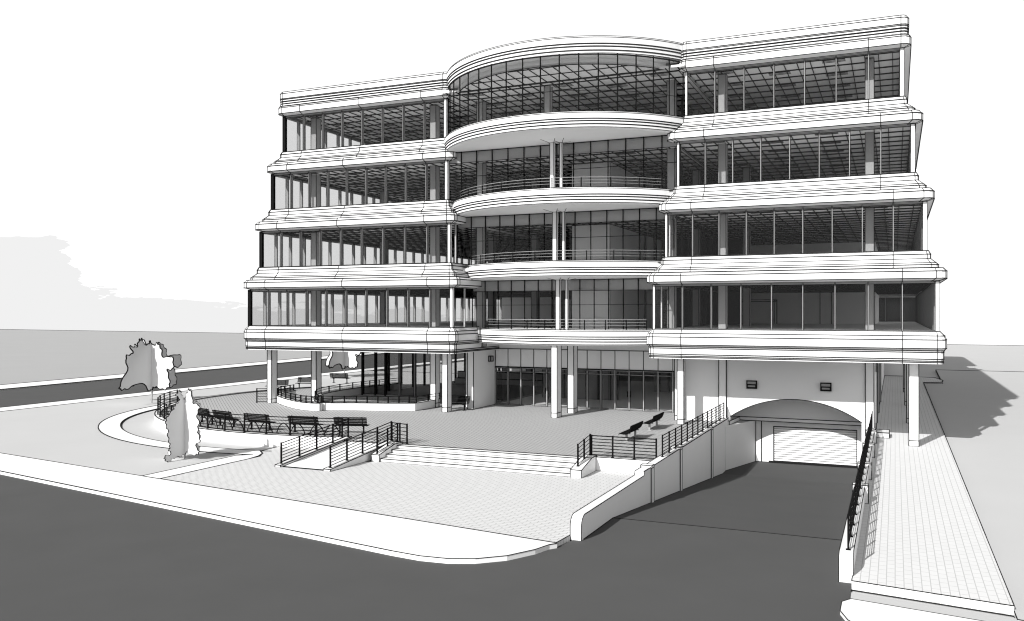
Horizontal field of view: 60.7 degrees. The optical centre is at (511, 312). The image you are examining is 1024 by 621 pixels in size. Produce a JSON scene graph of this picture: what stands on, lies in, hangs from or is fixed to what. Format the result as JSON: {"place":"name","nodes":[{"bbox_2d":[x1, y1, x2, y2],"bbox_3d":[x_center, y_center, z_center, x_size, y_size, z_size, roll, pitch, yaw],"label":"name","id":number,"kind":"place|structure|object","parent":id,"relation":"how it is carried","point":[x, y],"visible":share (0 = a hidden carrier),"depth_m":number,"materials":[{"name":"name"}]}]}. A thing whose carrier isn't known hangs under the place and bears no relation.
{"place":"outdoors","nodes":[
{"label":"outdoors","id":0,"kind":"place"},
{"bbox_2d":[0,329,329,384],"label":"field","id":1,"kind":"structure","parent":0,"point":[34,355],"depth_m":161.61,"materials":[{"name":"grey"}]},
{"bbox_2d":[98,403,265,478],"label":"ring walk","id":2,"kind":"structure","parent":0,"point":[111,427],"depth_m":45.60,"materials":[{"name":"concrete"}]},
{"bbox_2d":[0,352,390,389],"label":"pavement","id":3,"kind":"structure","parent":0,"point":[79,380],"depth_m":96.86,"materials":[{"name":"concrete"}]},
{"bbox_2d":[121,409,273,449],"bbox_3d":[-16.513,7.180,64.270,18.245,0.221,36.040,0,0,16],"label":"planting bed","id":4,"kind":"object","parent":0,"point":[142,424],"visible":0.19,"depth_m":52.06,"materials":[{"name":"white"}]},
{"bbox_2d":[0,370,453,474],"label":"lawn","id":5,"kind":"structure","parent":0,"point":[70,433],"depth_m":51.48,"materials":[{"name":"white"}]},
{"bbox_2d":[118,338,181,402],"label":"tree","id":6,"kind":"object","parent":5,"relation":"on","point":[150,366],"visible":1,"depth_m":67.64,"materials":[{"name":"grey plant"}]},
{"bbox_2d":[164,388,200,461],"bbox_3d":[-15.866,5.452,42.161,1.648,3.505,1.797,0,0,-19],"label":"tree","id":7,"kind":"object","parent":5,"relation":"on","point":[182,421],"visible":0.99,"depth_m":41.96,"materials":[{"name":"grey plant"}]},
{"bbox_2d":[325,351,360,372],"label":"tree","id":8,"kind":"object","parent":5,"relation":"on","point":[343,360],"visible":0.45,"depth_m":94.83,"materials":[{"name":"grey plant"}]},
{"bbox_2d":[0,353,463,406],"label":"side road","id":9,"kind":"structure","parent":0,"point":[25,396],"depth_m":91.14,"materials":[{"name":"grey asphalt"}]},
{"bbox_2d":[0,358,463,410],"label":"side pavement","id":10,"kind":"structure","parent":0,"point":[392,367],"depth_m":80.35,"materials":[{"name":"concrete"}]},
{"bbox_2d":[0,453,556,563],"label":"front pavement","id":11,"kind":"structure","parent":0,"point":[417,540],"depth_m":30.04,"materials":[{"name":"concrete"}]},
{"bbox_2d":[160,446,633,546],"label":"plaza","id":12,"kind":"structure","parent":0,"point":[543,507],"depth_m":34.79,"materials":[{"name":"white"}]},
{"bbox_2d":[275,436,396,471],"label":"access ramp","id":13,"kind":"structure","parent":12,"relation":"on","point":[317,459],"depth_m":41.17,"materials":[{"name":"concrete"}]},
{"bbox_2d":[280,418,349,463],"bbox_3d":[-9.493,6.180,42.505,0.120,1.480,5.470,0,0,24],"label":"railing","id":14,"kind":"object","parent":13,"relation":"on","point":[317,435],"visible":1,"depth_m":42.47,"materials":[{"name":"black metal"}]},
{"bbox_2d":[328,421,391,467],"bbox_3d":[-7.060,6.180,41.331,0.120,1.480,5.270,0,0,24],"label":"railing","id":15,"kind":"object","parent":13,"relation":"on","point":[347,445],"visible":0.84,"depth_m":40.85,"materials":[{"name":"black metal"}]},
{"bbox_2d":[371,441,402,461],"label":"stair cheek wall","id":16,"kind":"structure","parent":12,"relation":"on","point":[382,453],"depth_m":41.76,"materials":[{"name":"white concrete"}]},
{"bbox_2d":[375,423,397,453],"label":"railing","id":17,"kind":"object","parent":16,"relation":"on","point":[377,444],"visible":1,"depth_m":42.11,"materials":[{"name":"black metal"}]},
{"bbox_2d":[380,444,580,476],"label":"front steps","id":18,"kind":"structure","parent":12,"relation":"on","point":[522,462],"depth_m":40.01,"materials":[{"name":"white concrete"}]},
{"bbox_2d":[570,454,596,477],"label":"stair cheek wall","id":19,"kind":"structure","parent":12,"relation":"on","point":[586,466],"depth_m":37.85,"materials":[{"name":"white concrete"}]},
{"bbox_2d":[577,434,590,465],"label":"railing","id":20,"kind":"object","parent":19,"relation":"on","point":[583,448],"visible":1,"depth_m":38.34,"materials":[{"name":"black metal"}]},
{"bbox_2d":[596,456,652,473],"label":"terrace wall","id":21,"kind":"structure","parent":12,"relation":"on","point":[618,464],"depth_m":38.50,"materials":[{"name":"white concrete"}]},
{"bbox_2d":[591,434,656,458],"bbox_3d":[4.913,5.960,38.569,3.070,0.960,0.120,0,0,24],"label":"railing","id":22,"kind":"object","parent":21,"relation":"on","point":[633,447],"visible":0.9,"depth_m":38.52,"materials":[{"name":"black metal"}]},
{"bbox_2d":[0,474,851,620],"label":"street","id":23,"kind":"structure","parent":0,"point":[66,554],"depth_m":23.92,"materials":[{"name":"grey asphalt"}]},
{"bbox_2d":[161,370,714,458],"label":"terrace","id":24,"kind":"structure","parent":0,"point":[521,429],"depth_m":50.63,"materials":[{"name":"grey tile"}]},
{"bbox_2d":[198,408,214,423],"bbox_3d":[-17.919,6.031,51.286,0.675,0.938,1.800,0,0,-45],"label":"bench","id":25,"kind":"object","parent":24,"relation":"on","point":[202,409],"visible":0.56,"depth_m":50.96,"materials":[{"name":"black metal"}]},
{"bbox_2d":[212,410,240,426],"bbox_3d":[-16.287,6.031,49.854,1.800,0.938,0.675,0,0,37],"label":"bench","id":26,"kind":"object","parent":24,"relation":"on","point":[227,417],"visible":0.71,"depth_m":49.73,"materials":[{"name":"black metal"}]},
{"bbox_2d":[222,419,243,429],"bbox_3d":[-15.353,6.197,48.081,1.858,0.606,0.200,0,0,31],"label":"bicycle rack","id":27,"kind":"object","parent":24,"relation":"on","point":[233,424],"visible":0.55,"depth_m":48.01,"materials":[{"name":"black metal"}]},
{"bbox_2d":[154,387,345,447],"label":"terrace wall","id":28,"kind":"structure","parent":24,"relation":"on","point":[262,439],"depth_m":46.73,"materials":[{"name":"white concrete"}]},
{"bbox_2d":[156,389,342,435],"bbox_3d":[-17.898,5.960,52.276,4.499,0.960,22.562,0,0,-42],"label":"railing","id":29,"kind":"object","parent":28,"relation":"on","point":[159,407],"visible":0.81,"depth_m":46.89,"materials":[{"name":"black metal"}]},
{"bbox_2d":[243,413,275,430],"bbox_3d":[-13.944,6.031,48.394,1.800,0.938,0.675,0,0,27],"label":"bench","id":30,"kind":"object","parent":24,"relation":"on","point":[257,418],"visible":0.57,"depth_m":48.21,"materials":[{"name":"black metal"}]},
{"bbox_2d":[247,421,272,431],"bbox_3d":[-13.610,6.197,47.187,1.840,0.606,0.182,0,0,24],"label":"bicycle rack","id":31,"kind":"object","parent":24,"relation":"on","point":[258,426],"visible":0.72,"depth_m":47.22,"materials":[{"name":"black metal"}]},
{"bbox_2d":[256,388,266,402],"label":"railing","id":32,"kind":"object","parent":24,"relation":"on","point":[257,396],"visible":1,"depth_m":62.85,"materials":[{"name":"black metal"}]},
{"bbox_2d":[278,380,288,386],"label":"bench","id":33,"kind":"object","parent":24,"relation":"on","point":[283,382],"visible":0.38,"depth_m":72.11,"materials":[{"name":"grey wood"}]},
{"bbox_2d":[277,423,304,433],"bbox_3d":[-11.772,6.197,46.512,1.858,0.606,0.200,0,0,17],"label":"bicycle rack","id":34,"kind":"object","parent":24,"relation":"on","point":[292,427],"visible":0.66,"depth_m":46.44,"materials":[{"name":"black metal"}]},
{"bbox_2d":[276,390,321,410],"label":"planter wall","id":35,"kind":"structure","parent":24,"relation":"on","point":[299,405],"depth_m":58.78,"materials":[{"name":"white concrete"}]},
{"bbox_2d":[278,384,321,402],"bbox_3d":[-15.411,5.750,61.917,1.888,0.460,10.468,0,0,-24],"label":"railing","id":36,"kind":"object","parent":35,"relation":"on","point":[295,399],"visible":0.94,"depth_m":59.30,"materials":[{"name":"black metal"}]},
{"bbox_2d":[287,415,318,432],"bbox_3d":[-11.183,6.031,47.333,1.800,0.938,0.675,0,0,15],"label":"bench","id":37,"kind":"object","parent":24,"relation":"on","point":[305,420],"visible":0.62,"depth_m":47.10,"materials":[{"name":"black metal"}]},
{"bbox_2d":[295,377,310,386],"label":"bench","id":38,"kind":"object","parent":24,"relation":"on","point":[304,379],"visible":0.57,"depth_m":75.01,"materials":[{"name":"grey wood"}]},
{"bbox_2d":[307,425,339,434],"bbox_3d":[-9.865,6.197,46.066,1.874,0.606,0.216,0,0,10],"label":"bicycle rack","id":39,"kind":"object","parent":24,"relation":"on","point":[322,429],"visible":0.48,"depth_m":46.06,"materials":[{"name":"black metal"}]},
{"bbox_2d":[330,373,348,382],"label":"bench","id":40,"kind":"object","parent":24,"relation":"on","point":[339,375],"visible":0.99,"depth_m":80.14,"materials":[{"name":"grey wood"}]},
{"bbox_2d":[333,417,369,433],"bbox_3d":[-8.596,6.031,46.858,1.800,0.938,0.675,0,0,5],"label":"bench","id":41,"kind":"object","parent":24,"relation":"on","point":[357,421],"visible":0.83,"depth_m":46.60,"materials":[{"name":"black metal"}]},
{"bbox_2d":[313,383,438,410],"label":"planter wall","id":42,"kind":"structure","parent":24,"relation":"on","point":[374,406],"depth_m":57.74,"materials":[{"name":"white concrete"}]},
{"bbox_2d":[314,378,439,402],"bbox_3d":[-10.799,5.750,64.951,8.331,0.460,16.887,0,0,-17],"label":"railing","id":43,"kind":"object","parent":42,"relation":"on","point":[366,401],"visible":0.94,"depth_m":57.92,"materials":[{"name":"black metal"}]},
{"bbox_2d":[392,422,407,443],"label":"railing","id":44,"kind":"object","parent":24,"relation":"on","point":[400,434],"visible":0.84,"depth_m":43.34,"materials":[{"name":"black metal"}]},
{"bbox_2d":[452,396,469,410],"bbox_3d":[-3.723,6.031,58.169,1.800,0.938,0.675,0,0,24],"label":"bench","id":45,"kind":"object","parent":24,"relation":"on","point":[465,399],"visible":0.6,"depth_m":58.19,"materials":[{"name":"black metal"}]},
{"bbox_2d":[618,421,642,441],"bbox_3d":[6.110,6.090,44.814,0.670,0.820,2.300,0,0,24],"label":"bench","id":46,"kind":"object","parent":24,"relation":"on","point":[635,427],"visible":0.93,"depth_m":44.41,"materials":[{"name":"black metal"}]},
{"bbox_2d":[643,412,663,430],"bbox_3d":[7.915,6.090,48.936,0.670,0.820,2.300,0,0,24],"label":"bench","id":47,"kind":"object","parent":24,"relation":"on","point":[657,417],"visible":0.99,"depth_m":48.52,"materials":[{"name":"black metal"}]},
{"bbox_2d":[0,0,1023,344],"label":"sky","id":48,"kind":"structure","parent":0,"point":[139,139],"materials":[{"name":"white"}]},
{"bbox_2d":[3,329,1023,617],"bbox_3d":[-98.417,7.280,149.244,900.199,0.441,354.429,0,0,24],"label":"ground","id":49,"kind":"structure","parent":0,"point":[983,357],"depth_m":126.61,"materials":[{"name":"grey"}]},
{"bbox_2d":[244,15,947,470],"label":"office building","id":50,"kind":"structure","parent":49,"relation":"on","point":[736,225],"depth_m":54.96,"materials":[{"name":"white"}]},
{"bbox_2d":[769,427,856,467],"bbox_3d":[18.177,8.114,52.711,5.200,2.252,0.250,0,0,24],"label":"garage door","id":51,"kind":"structure","parent":50,"relation":"in","point":[825,447],"depth_m":52.76,"materials":[{"name":"white metal"}]},
{"bbox_2d":[570,418,728,540],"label":"ramp wall","id":52,"kind":"structure","parent":49,"relation":"on","point":[697,459],"depth_m":37.15,"materials":[{"name":"white concrete"}]},
{"bbox_2d":[661,402,724,456],"bbox_3d":[9.502,5.790,44.720,0.120,0.960,14.970,0,0,24],"label":"railing","id":53,"kind":"object","parent":52,"relation":"on","point":[697,425],"visible":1,"depth_m":43.56,"materials":[{"name":"black metal"}]},
{"bbox_2d":[838,428,876,582],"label":"ramp wall","id":54,"kind":"structure","parent":49,"relation":"on","point":[846,562],"depth_m":26.58,"materials":[{"name":"white concrete"}]},
{"bbox_2d":[846,411,872,550],"bbox_3d":[14.486,5.940,35.959,0.120,0.960,27.020,0,0,24],"label":"railing","id":55,"kind":"object","parent":54,"relation":"on","point":[851,514],"visible":0.94,"depth_m":29.09,"materials":[{"name":"black metal"}]},
{"bbox_2d":[615,461,856,539],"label":"driveway","id":56,"kind":"structure","parent":0,"point":[812,501],"depth_m":36.66,"materials":[{"name":"grey asphalt"}]},
{"bbox_2d":[840,598,981,620],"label":"corner pavement","id":57,"kind":"structure","parent":0,"point":[851,609],"depth_m":20.61,"materials":[{"name":"concrete"}]},
{"bbox_2d":[851,375,1014,615],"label":"side path","id":58,"kind":"structure","parent":0,"point":[922,537],"depth_m":28.57,"materials":[{"name":"white tile"}]},
{"bbox_2d":[879,296,915,375],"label":"office block","id":59,"kind":"structure","parent":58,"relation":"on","point":[890,308],"depth_m":93.49,"materials":[{"name":"grey"}]},
{"bbox_2d":[885,297,900,320],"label":"window frame","id":60,"kind":"structure","parent":59,"relation":"in","point":[900,297],"depth_m":93.12,"materials":[{"name":"grey metal"}]},
{"bbox_2d":[851,370,1023,620],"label":"lawn","id":61,"kind":"structure","parent":0,"point":[980,414],"depth_m":43.52,"materials":[{"name":"grey"}]}
]}

